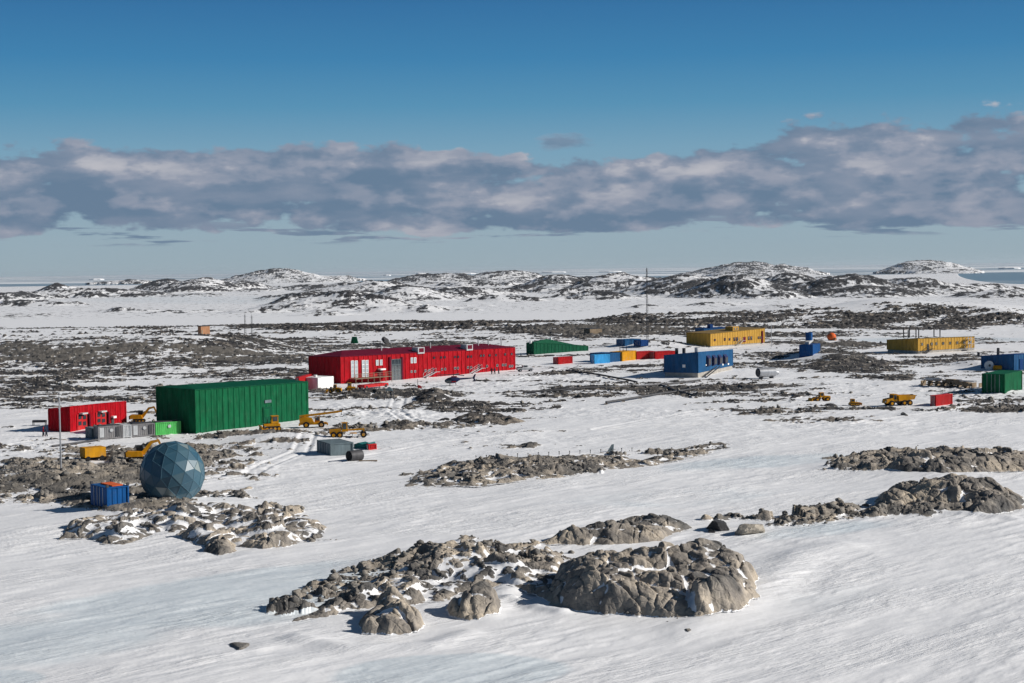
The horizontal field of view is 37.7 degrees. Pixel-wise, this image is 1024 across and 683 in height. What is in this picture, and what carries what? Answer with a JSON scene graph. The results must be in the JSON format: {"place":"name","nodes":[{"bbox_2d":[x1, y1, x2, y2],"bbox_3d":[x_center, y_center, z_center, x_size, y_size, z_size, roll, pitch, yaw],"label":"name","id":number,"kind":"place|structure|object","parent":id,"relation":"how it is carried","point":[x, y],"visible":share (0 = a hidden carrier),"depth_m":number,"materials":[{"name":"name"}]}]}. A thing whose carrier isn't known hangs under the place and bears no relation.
{"place":"outdoors","nodes":[
{"label":"outdoors","id":0,"kind":"place"},
{"bbox_2d":[0,260,1023,682],"bbox_3d":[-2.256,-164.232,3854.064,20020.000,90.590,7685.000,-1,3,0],"label":"snow ground","id":1,"kind":"structure","parent":0,"point":[904,594],"depth_m":191.73,"materials":[{"name":"snow"},{"name":"white snow"}]},
{"bbox_2d":[32,420,46,424],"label":"goods frame","id":2,"kind":"object","parent":1,"relation":"on","point":[38,421],"visible":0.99,"depth_m":270.01,"materials":[{"name":"metal"}]},
{"bbox_2d":[58,398,61,467],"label":"pole mast","id":3,"kind":"object","parent":1,"relation":"on","point":[60,435],"visible":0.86,"depth_m":200.41,"materials":[{"name":"metal"}]},
{"bbox_2d":[51,439,99,446],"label":"pipeline","id":4,"kind":"object","parent":1,"relation":"on","point":[74,443],"visible":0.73,"depth_m":238.27,"materials":[{"name":"metal"}]},
{"bbox_2d":[48,401,126,431],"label":"garage building","id":5,"kind":"structure","parent":1,"relation":"on","point":[77,418],"depth_m":263.01,"materials":[{"name":"red metal"}]},
{"bbox_2d":[76,414,86,430],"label":"garage door","id":6,"kind":"structure","parent":5,"relation":"in","point":[81,419],"depth_m":261.87,"materials":[{"name":"red metal"}]},
{"bbox_2d":[95,412,106,424],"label":"garage door","id":7,"kind":"structure","parent":5,"relation":"in","point":[100,417],"depth_m":267.10,"materials":[{"name":"red metal"}]},
{"bbox_2d":[85,426,93,438],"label":"container","id":8,"kind":"object","parent":1,"relation":"on","point":[89,431],"visible":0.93,"depth_m":248.35,"materials":[{"name":"grey metal"}]},
{"bbox_2d":[86,428,91,437],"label":"door","id":9,"kind":"structure","parent":8,"relation":"in","point":[88,431],"depth_m":248.60,"materials":[{"name":"grey metal"}]},
{"bbox_2d":[80,445,107,460],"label":"trailer","id":10,"kind":"object","parent":1,"relation":"on","point":[87,453],"visible":0.91,"depth_m":217.74,"materials":[{"name":"paint"}]},
{"bbox_2d":[93,424,122,438],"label":"container","id":11,"kind":"object","parent":1,"relation":"on","point":[107,431],"visible":0.98,"depth_m":246.32,"materials":[{"name":"grey metal"}]},
{"bbox_2d":[99,428,103,437],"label":"door","id":12,"kind":"structure","parent":11,"relation":"in","point":[101,430],"depth_m":245.40,"materials":[{"name":"grey paint"}]},
{"bbox_2d":[90,479,128,506],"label":"container","id":13,"kind":"object","parent":1,"relation":"on","point":[111,492],"visible":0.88,"depth_m":169.43,"materials":[{"name":"blue metal"}]},
{"bbox_2d":[91,486,106,506],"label":"door","id":14,"kind":"structure","parent":13,"relation":"in","point":[98,495],"depth_m":169.82,"materials":[{"name":"blue paint"}]},
{"bbox_2d":[120,423,131,437],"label":"container","id":15,"kind":"object","parent":1,"relation":"on","point":[127,429],"visible":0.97,"depth_m":247.82,"materials":[{"name":"white metal"}]},
{"bbox_2d":[127,421,154,437],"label":"container","id":16,"kind":"object","parent":1,"relation":"on","point":[143,428],"visible":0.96,"depth_m":249.26,"materials":[{"name":"grey metal"}]},
{"bbox_2d":[133,425,137,434],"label":"door","id":17,"kind":"structure","parent":16,"relation":"in","point":[135,428],"depth_m":248.41,"materials":[{"name":"grey paint"}]},
{"bbox_2d":[124,439,160,461],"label":"excavator","id":18,"kind":"object","parent":1,"relation":"on","point":[139,452],"visible":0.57,"depth_m":215.60,"materials":[{"name":"yellow metal"}]},
{"bbox_2d":[129,406,155,421],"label":"excavator","id":19,"kind":"object","parent":1,"relation":"on","point":[139,416],"visible":0.75,"depth_m":273.90,"materials":[{"name":"yellow metal"}]},
{"bbox_2d":[153,420,180,434],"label":"container","id":20,"kind":"object","parent":1,"relation":"on","point":[164,427],"visible":0.96,"depth_m":251.46,"materials":[{"name":"green metal"}]},
{"bbox_2d":[140,441,204,498],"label":"radome","id":21,"kind":"object","parent":1,"relation":"on","point":[172,469],"visible":0.91,"depth_m":176.64,"materials":[{"name":"fiberglass"},{"name":"plastic"},{"name":"metal"}]},
{"bbox_2d":[57,501,326,548],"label":"rock outcrop","id":22,"kind":"object","parent":1,"relation":"on","point":[240,525],"visible":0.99,"depth_m":155.88,"materials":[{"name":"rock"},{"name":"snow"}]},
{"bbox_2d":[198,325,209,333],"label":"board hut","id":23,"kind":"object","parent":1,"relation":"on","point":[205,329],"visible":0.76,"depth_m":658.43,"materials":[{"name":"wood"}]},
{"bbox_2d":[202,536,236,555],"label":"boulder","id":24,"kind":"object","parent":1,"relation":"on","point":[223,545],"visible":1,"depth_m":144.71,"materials":[{"name":"grey stone"}]},
{"bbox_2d":[156,379,308,433],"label":"store building","id":25,"kind":"structure","parent":1,"relation":"on","point":[202,408],"depth_m":259.45,"materials":[{"name":"green metal"}]},
{"bbox_2d":[229,642,249,649],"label":"boulder","id":26,"kind":"object","parent":1,"relation":"on","point":[239,645],"visible":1,"depth_m":107.98,"materials":[{"name":"grey stone"}]},
{"bbox_2d":[244,315,246,336],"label":"radio mast","id":27,"kind":"object","parent":1,"relation":"on","point":[244,325],"visible":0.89,"depth_m":612.82,"materials":[{"name":"metal"}]},
{"bbox_2d":[258,415,281,430],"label":"bulldozer","id":28,"kind":"object","parent":1,"relation":"on","point":[274,423],"visible":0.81,"depth_m":254.49,"materials":[{"name":"yellow metal"}]},
{"bbox_2d":[295,374,311,380],"bbox_3d":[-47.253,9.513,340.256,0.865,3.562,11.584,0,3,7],"label":"container","id":29,"kind":"object","parent":1,"relation":"on","point":[301,378],"visible":0.36,"depth_m":338.64,"materials":[{"name":"metal"}]},
{"bbox_2d":[306,375,333,388],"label":"white tank","id":30,"kind":"object","parent":1,"relation":"on","point":[315,382],"visible":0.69,"depth_m":340.60,"materials":[{"name":"metal"}]},
{"bbox_2d":[299,410,341,427],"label":"mobile crane","id":31,"kind":"object","parent":1,"relation":"on","point":[306,421],"visible":1,"depth_m":259.41,"materials":[{"name":"yellow metal"}]},
{"bbox_2d":[324,384,341,392],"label":"wheel loader","id":32,"kind":"object","parent":1,"relation":"on","point":[332,390],"visible":1,"depth_m":323.17,"materials":[{"name":"yellow metal"}]},
{"bbox_2d":[317,438,353,455],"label":"container","id":33,"kind":"object","parent":1,"relation":"on","point":[334,447],"visible":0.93,"depth_m":219.63,"materials":[{"name":"grey metal"}]},
{"bbox_2d":[317,441,329,453],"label":"door","id":34,"kind":"structure","parent":33,"relation":"in","point":[321,447],"depth_m":220.94,"materials":[{"name":"grey metal"}]},
{"bbox_2d":[329,422,366,437],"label":"road grader","id":35,"kind":"object","parent":1,"relation":"on","point":[335,432],"visible":1,"depth_m":241.10,"materials":[{"name":"yellow metal"}]},
{"bbox_2d":[346,382,357,390],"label":"bulldozer","id":36,"kind":"object","parent":1,"relation":"on","point":[349,386],"visible":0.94,"depth_m":328.20,"materials":[{"name":"yellow metal"}]},
{"bbox_2d":[351,337,357,342],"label":"green hut","id":37,"kind":"object","parent":1,"relation":"on","point":[354,339],"visible":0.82,"depth_m":558.74,"materials":[{"name":"green metal"}]},
{"bbox_2d":[346,449,363,460],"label":"fuel tank","id":38,"kind":"object","parent":1,"relation":"on","point":[354,455],"visible":0.98,"depth_m":212.10,"materials":[{"name":"metal"}]},
{"bbox_2d":[354,441,374,448],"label":"tarpaulin pile","id":39,"kind":"object","parent":1,"relation":"on","point":[362,445],"visible":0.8,"depth_m":227.19,"materials":[{"name":"teal fabric"}]},
{"bbox_2d":[367,443,376,449],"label":"container","id":40,"kind":"object","parent":1,"relation":"on","point":[371,446],"visible":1,"depth_m":225.83,"materials":[{"name":"metal"}]},
{"bbox_2d":[357,382,387,388],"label":"flat trailer","id":41,"kind":"object","parent":1,"relation":"on","point":[372,385],"visible":0.92,"depth_m":342.10,"materials":[{"name":"red metal"}]},
{"bbox_2d":[381,337,388,343],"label":"boulder","id":42,"kind":"object","parent":1,"relation":"on","point":[385,340],"visible":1,"depth_m":548.05,"materials":[{"name":"grey stone"}]},
{"bbox_2d":[384,387,394,400],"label":"cable trestle","id":43,"kind":"object","parent":1,"relation":"on","point":[388,389],"visible":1,"depth_m":311.90,"materials":[{"name":"grey metal"}]},
{"bbox_2d":[358,586,425,634],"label":"rock outcrop","id":44,"kind":"object","parent":1,"relation":"on","point":[392,612],"visible":1,"depth_m":113.29,"materials":[{"name":"grey stone"}]},
{"bbox_2d":[308,338,515,383],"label":"long building","id":45,"kind":"structure","parent":1,"relation":"on","point":[366,365],"depth_m":376.00,"materials":[{"name":"red paint"}]},
{"bbox_2d":[351,360,353,377],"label":"window","id":46,"kind":"structure","parent":45,"relation":"in","point":[352,362],"depth_m":361.88,"materials":[{"name":"white glass"}]},
{"bbox_2d":[355,360,357,377],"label":"window","id":47,"kind":"structure","parent":45,"relation":"in","point":[356,362],"depth_m":362.77,"materials":[{"name":"white glass"}]},
{"bbox_2d":[362,360,364,376],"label":"window","id":48,"kind":"structure","parent":45,"relation":"in","point":[363,361],"depth_m":364.36,"materials":[{"name":"white glass"}]},
{"bbox_2d":[365,360,368,376],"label":"window","id":49,"kind":"structure","parent":45,"relation":"in","point":[366,361],"depth_m":365.08,"materials":[{"name":"white glass"}]},
{"bbox_2d":[292,539,564,621],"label":"rock outcrop","id":50,"kind":"object","parent":1,"relation":"on","point":[446,581],"visible":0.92,"depth_m":128.57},
{"bbox_2d":[413,387,454,402],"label":"rock outcrop","id":51,"kind":"object","parent":1,"relation":"on","point":[433,394],"visible":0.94,"depth_m":309.94,"materials":[{"name":"grey stone"}]},
{"bbox_2d":[437,373,475,385],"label":"helicopter","id":52,"kind":"object","parent":1,"relation":"on","point":[452,379],"visible":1,"depth_m":348.51,"materials":[{"name":"blue paint"}]},
{"bbox_2d":[446,581,501,620],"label":"rock outcrop","id":53,"kind":"object","parent":1,"relation":"on","point":[479,600],"visible":1,"depth_m":117.17,"materials":[{"name":"grey stone"}]},
{"bbox_2d":[447,411,525,424],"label":"rock outcrop","id":54,"kind":"object","parent":1,"relation":"on","point":[482,417],"visible":1,"depth_m":264.92,"materials":[{"name":"grey stone"}]},
{"bbox_2d":[0,304,1023,621],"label":"rubble","id":55,"kind":"object","parent":1,"relation":"on","point":[334,574],"visible":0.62,"depth_m":215.02,"materials":[{"name":"grey stone"}]},
{"bbox_2d":[516,365,533,371],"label":"parked pickup","id":56,"kind":"object","parent":1,"relation":"on","point":[523,367],"visible":1,"depth_m":394.87,"materials":[{"name":"grey paint"}]},
{"bbox_2d":[526,337,587,354],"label":"green building","id":57,"kind":"structure","parent":1,"relation":"on","point":[546,346],"depth_m":477.61,"materials":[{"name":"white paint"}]},
{"bbox_2d":[405,451,709,486],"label":"rock outcrop","id":58,"kind":"object","parent":1,"relation":"on","point":[490,475],"visible":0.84,"depth_m":195.43,"materials":[{"name":"rock"},{"name":"snow"}]},
{"bbox_2d":[553,356,572,363],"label":"container","id":59,"kind":"object","parent":1,"relation":"on","point":[563,360],"visible":0.98,"depth_m":423.04,"materials":[{"name":"metal"}]},
{"bbox_2d":[584,328,601,333],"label":"timber hut","id":60,"kind":"object","parent":1,"relation":"on","point":[593,330],"visible":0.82,"depth_m":599.30,"materials":[{"name":"wood"}]},
{"bbox_2d":[590,354,609,363],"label":"container","id":61,"kind":"object","parent":1,"relation":"on","point":[599,358],"visible":1,"depth_m":422.97,"materials":[{"name":"blue metal"}]},
{"bbox_2d":[565,370,638,383],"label":"pipeline","id":62,"kind":"object","parent":1,"relation":"on","point":[618,378],"visible":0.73,"depth_m":367.21,"materials":[{"name":"metal"}]},
{"bbox_2d":[590,352,620,361],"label":"container","id":63,"kind":"object","parent":1,"relation":"on","point":[615,357],"visible":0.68,"depth_m":429.39,"materials":[{"name":"metal"}]},
{"bbox_2d":[521,379,701,393],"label":"pipeline","id":64,"kind":"object","parent":1,"relation":"on","point":[560,390],"visible":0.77,"depth_m":328.85,"materials":[{"name":"metal"}]},
{"bbox_2d":[540,513,692,545],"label":"rock outcrop","id":65,"kind":"object","parent":1,"relation":"on","point":[649,527],"visible":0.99,"depth_m":148.27,"materials":[{"name":"rock"},{"name":"snow"}]},
{"bbox_2d":[612,346,635,360],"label":"container","id":66,"kind":"object","parent":1,"relation":"on","point":[626,355],"visible":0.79,"depth_m":434.02,"materials":[{"name":"metal"}]},
{"bbox_2d":[616,338,640,345],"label":"container","id":67,"kind":"object","parent":1,"relation":"on","point":[624,342],"visible":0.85,"depth_m":497.62,"materials":[{"name":"metal"}]},
{"bbox_2d":[617,340,624,345],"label":"door","id":68,"kind":"structure","parent":67,"relation":"in","point":[619,342],"depth_m":497.30,"materials":[{"name":"metal"}]},
{"bbox_2d":[634,339,647,346],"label":"container","id":69,"kind":"object","parent":1,"relation":"on","point":[641,342],"visible":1,"depth_m":492.60,"materials":[{"name":"blue metal"}]},
{"bbox_2d":[634,340,640,345],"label":"door","id":70,"kind":"structure","parent":69,"relation":"in","point":[637,343],"depth_m":492.46,"materials":[{"name":"blue paint"}]},
{"bbox_2d":[636,351,651,359],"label":"container","id":71,"kind":"object","parent":1,"relation":"on","point":[640,355],"visible":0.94,"depth_m":438.84,"materials":[{"name":"metal"}]},
{"bbox_2d":[646,268,648,342],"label":"radio mast","id":72,"kind":"object","parent":1,"relation":"on","point":[647,305],"visible":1,"depth_m":497.09,"materials":[{"name":"metal"}]},
{"bbox_2d":[546,538,760,617],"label":"rock outcrop","id":73,"kind":"object","parent":1,"relation":"on","point":[699,577],"visible":1,"depth_m":120.03,"materials":[{"name":"rock"},{"name":"snow"}]},
{"bbox_2d":[604,384,712,404],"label":"pipeline","id":74,"kind":"object","parent":1,"relation":"on","point":[623,399],"visible":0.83,"depth_m":310.44,"materials":[{"name":"metal"}]},
{"bbox_2d":[650,350,674,358],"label":"container","id":75,"kind":"object","parent":1,"relation":"on","point":[657,354],"visible":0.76,"depth_m":439.27,"materials":[{"name":"metal"}]},
{"bbox_2d":[650,352,654,358],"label":"door","id":76,"kind":"structure","parent":75,"relation":"in","point":[652,354],"depth_m":438.86,"materials":[{"name":"metal"}]},
{"bbox_2d":[660,384,697,397],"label":"pipeline","id":77,"kind":"object","parent":1,"relation":"on","point":[680,391],"visible":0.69,"depth_m":317.36,"materials":[{"name":"metal"}]},
{"bbox_2d":[664,347,732,377],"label":"power house","id":78,"kind":"structure","parent":1,"relation":"on","point":[697,364],"depth_m":366.34,"materials":[{"name":"metal"}]},
{"bbox_2d":[695,324,724,331],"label":"blue building","id":79,"kind":"structure","parent":1,"relation":"on","point":[709,327],"depth_m":577.61,"materials":[{"name":"paint"}]},
{"bbox_2d":[706,519,729,530],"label":"boulder","id":80,"kind":"object","parent":1,"relation":"on","point":[717,525],"visible":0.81,"depth_m":153.26,"materials":[{"name":"grey stone"}]},
{"bbox_2d":[686,326,764,346],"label":"yellow building","id":81,"kind":"structure","parent":1,"relation":"on","point":[732,336],"depth_m":506.02,"materials":[{"name":"metal"}]},
{"bbox_2d":[734,523,764,534],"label":"boulder","id":82,"kind":"object","parent":1,"relation":"on","point":[744,529],"visible":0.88,"depth_m":150.55,"materials":[{"name":"grey stone"}]},
{"bbox_2d":[755,367,778,378],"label":"storage tank","id":83,"kind":"object","parent":1,"relation":"on","point":[769,372],"visible":0.94,"depth_m":357.97,"materials":[{"name":"metal"}]},
{"bbox_2d":[799,332,819,357],"bbox_3d":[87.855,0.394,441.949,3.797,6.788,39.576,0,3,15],"label":"blue hut","id":84,"kind":"object","parent":1,"relation":"on","point":[807,348],"visible":0.88,"depth_m":424.48,"materials":[{"name":"paint"}]},
{"bbox_2d":[806,392,830,400],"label":"wheel loader","id":85,"kind":"object","parent":1,"relation":"on","point":[823,396],"visible":1,"depth_m":297.44,"materials":[{"name":"yellow metal"}]},
{"bbox_2d":[827,333,836,340],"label":"round hut","id":86,"kind":"object","parent":1,"relation":"on","point":[831,336],"visible":0.93,"depth_m":530.84,"materials":[{"name":"orange paint"}]},
{"bbox_2d":[848,399,861,405],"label":"bulldozer","id":87,"kind":"object","parent":1,"relation":"on","point":[852,402],"visible":1,"depth_m":287.44,"materials":[{"name":"yellow metal"}]},
{"bbox_2d":[829,449,888,463],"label":"rock outcrop","id":88,"kind":"object","parent":1,"relation":"on","point":[869,458],"visible":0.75,"depth_m":203.25,"materials":[{"name":"grey stone"}]},
{"bbox_2d":[882,394,915,405],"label":"dump truck","id":89,"kind":"object","parent":1,"relation":"on","point":[902,399],"visible":0.99,"depth_m":284.83,"materials":[{"name":"yellow metal"}]},
{"bbox_2d":[887,327,974,353],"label":"yellow building","id":90,"kind":"structure","parent":1,"relation":"on","point":[916,345],"depth_m":455.13,"materials":[{"name":"metal"}]},
{"bbox_2d":[930,393,952,405],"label":"container","id":91,"kind":"object","parent":1,"relation":"on","point":[941,399],"visible":0.97,"depth_m":284.69,"materials":[{"name":"metal"}]},
{"bbox_2d":[931,396,934,405],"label":"door","id":92,"kind":"structure","parent":91,"relation":"in","point":[932,397],"depth_m":283.63,"materials":[{"name":"metal"}]},
{"bbox_2d":[874,473,1023,513],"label":"rock outcrop","id":93,"kind":"object","parent":1,"relation":"on","point":[990,495],"visible":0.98,"depth_m":165.82,"materials":[{"name":"rock"},{"name":"snow"}]},
{"bbox_2d":[921,378,981,388],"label":"storage rack","id":94,"kind":"object","parent":1,"relation":"on","point":[958,383],"visible":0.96,"depth_m":325.43,"materials":[{"name":"grey paint"}]},
{"bbox_2d":[888,445,1023,472],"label":"rock outcrop","id":95,"kind":"object","parent":1,"relation":"on","point":[943,459],"visible":0.99,"depth_m":193.30,"materials":[{"name":"rock"},{"name":"snow"}]},
{"bbox_2d":[984,361,993,369],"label":"cable drum","id":96,"kind":"object","parent":1,"relation":"on","point":[988,365],"visible":1,"depth_m":376.04,"materials":[{"name":"white paint"}]},
{"bbox_2d":[993,365,1001,369],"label":"yellow tank","id":97,"kind":"object","parent":1,"relation":"on","point":[997,367],"visible":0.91,"depth_m":374.75,"materials":[{"name":"metal"}]},
{"bbox_2d":[977,348,1023,369],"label":"blue building","id":98,"kind":"structure","parent":1,"relation":"on","point":[1014,361],"depth_m":374.83,"materials":[{"name":"paint"}]},
{"bbox_2d":[1020,359,1022,368],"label":"door","id":99,"kind":"structure","parent":98,"relation":"in","point":[1021,360],"depth_m":374.46,"materials":[{"name":"blue paint"}]},
{"bbox_2d":[982,370,1021,393],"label":"container","id":100,"kind":"object","parent":1,"relation":"on","point":[1002,381],"visible":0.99,"depth_m":308.83,"materials":[{"name":"metal"}]},
{"bbox_2d":[983,374,1003,392],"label":"door","id":101,"kind":"structure","parent":100,"relation":"in","point":[991,383],"depth_m":307.95,"materials":[{"name":"metal"}]},
{"bbox_2d":[0,263,1023,286],"bbox_3d":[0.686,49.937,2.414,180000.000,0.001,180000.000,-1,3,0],"label":"sea","id":102,"kind":"structure","parent":0,"point":[993,273],"depth_m":16588.77,"materials":[{"name":"blue liquid"}]},
{"bbox_2d":[542,271,563,272],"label":"iceberg","id":103,"kind":"object","parent":102,"relation":"on","point":[553,272],"visible":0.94,"depth_m":17915.46,"materials":[{"name":"white ice"}]},
{"bbox_2d":[998,267,1020,268],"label":"iceberg","id":104,"kind":"object","parent":102,"relation":"on","point":[1009,268],"visible":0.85,"depth_m":10955.61,"materials":[{"name":"white ice"}]},
{"bbox_2d":[0,0,1023,276],"label":"sky","id":105,"kind":"structure","parent":0,"point":[138,137],"materials":[{"name":"blue"}]}
]}

